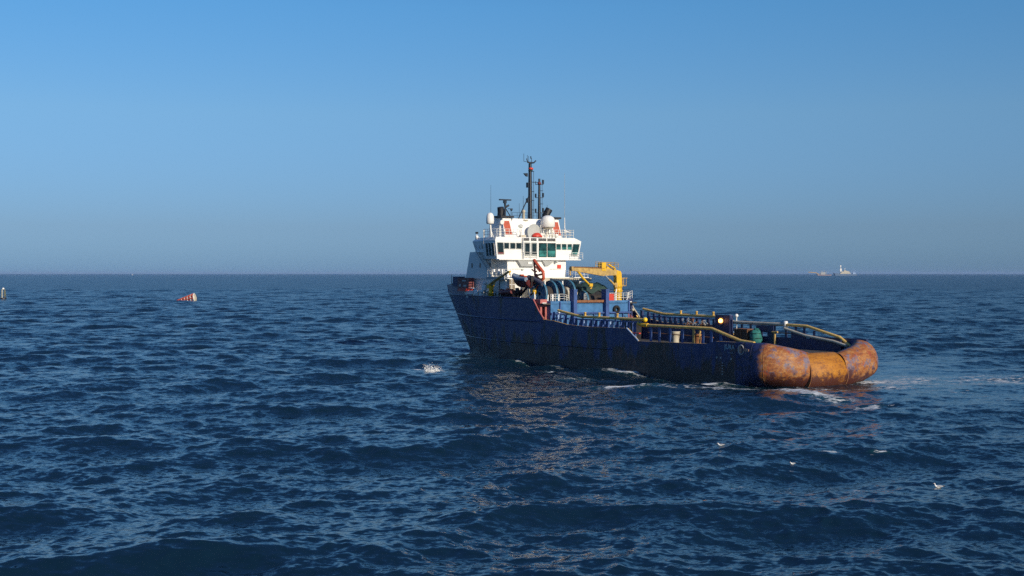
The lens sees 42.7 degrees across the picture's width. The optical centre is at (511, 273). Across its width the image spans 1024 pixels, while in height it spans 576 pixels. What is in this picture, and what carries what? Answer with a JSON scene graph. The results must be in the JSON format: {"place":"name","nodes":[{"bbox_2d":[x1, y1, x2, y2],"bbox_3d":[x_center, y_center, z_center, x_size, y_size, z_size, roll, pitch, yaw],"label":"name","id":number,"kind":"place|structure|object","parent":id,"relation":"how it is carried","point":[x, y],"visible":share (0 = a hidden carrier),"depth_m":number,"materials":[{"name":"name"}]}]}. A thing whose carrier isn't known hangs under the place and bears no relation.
{"place":"outdoors","nodes":[
{"label":"outdoors","id":0,"kind":"place"},
{"bbox_2d":[0,274,1023,575],"bbox_3d":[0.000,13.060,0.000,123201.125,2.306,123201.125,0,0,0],"label":"sea","id":1,"kind":"structure","parent":0,"point":[270,424],"depth_m":99.55,"materials":[{"name":"liquid"}]},
{"bbox_2d":[0,288,6,298],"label":"pillar buoy","id":2,"kind":"object","parent":1,"relation":"on","point":[2,295],"visible":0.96,"depth_m":656.12,"materials":[{"name":"white paint"}]},
{"bbox_2d":[178,293,196,300],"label":"lattice float","id":3,"kind":"object","parent":1,"relation":"in","point":[193,296],"visible":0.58,"depth_m":619.61,"materials":[{"name":"orange paint"}]},
{"bbox_2d":[423,364,440,371],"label":"spray","id":4,"kind":"object","parent":1,"relation":"on","point":[430,369],"visible":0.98,"depth_m":174.59,"materials":[{"name":"white liquid"}]},
{"bbox_2d":[447,155,877,386],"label":"supply ship","id":5,"kind":"object","parent":1,"relation":"on","point":[550,317],"visible":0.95,"depth_m":187.32,"materials":[{"name":"paint"}]},
{"bbox_2d":[498,288,522,296],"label":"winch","id":6,"kind":"object","parent":5,"relation":"on","point":[509,292],"visible":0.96,"depth_m":195.95,"materials":[{"name":"black paint"}]},
{"bbox_2d":[512,273,534,287],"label":"rescue boat","id":7,"kind":"object","parent":5,"relation":"hanging from","point":[521,280],"visible":1,"depth_m":193.15,"materials":[{"name":"white paint"}]},
{"bbox_2d":[575,282,607,299],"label":"covered reel","id":8,"kind":"object","parent":5,"relation":"on","point":[597,287],"visible":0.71,"depth_m":197.12,"materials":[{"name":"green fabric"}]},
{"bbox_2d":[609,294,613,300],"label":"red crate","id":9,"kind":"object","parent":5,"relation":"on","point":[611,296],"visible":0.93,"depth_m":194.88,"materials":[{"name":"paint"}]},
{"bbox_2d":[682,317,709,326],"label":"scrap pile","id":10,"kind":"object","parent":5,"relation":"on","point":[693,323],"visible":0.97,"depth_m":183.94,"materials":[{"name":"grey paint"}]},
{"bbox_2d":[733,328,751,341],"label":"timber crate","id":11,"kind":"object","parent":5,"relation":"on","point":[742,333],"visible":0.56,"depth_m":173.97,"materials":[{"name":"wood"}]},
{"bbox_2d":[750,328,761,342],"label":"net bundle","id":12,"kind":"object","parent":5,"relation":"on","point":[755,335],"visible":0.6,"depth_m":172.09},
{"bbox_2d":[808,271,830,275],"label":"distant barge","id":13,"kind":"object","parent":1,"relation":"on","point":[822,273],"visible":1,"depth_m":7767.48,"materials":[{"name":"yellow paint"}]},
{"bbox_2d":[833,265,856,275],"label":"distant ship","id":14,"kind":"object","parent":1,"relation":"on","point":[845,273],"visible":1,"depth_m":7764.02,"materials":[{"name":"beige paint"}]},
{"bbox_2d":[0,0,1023,273],"label":"sky","id":15,"kind":"structure","parent":0,"point":[137,136],"materials":[{"name":"blue"}]}
]}

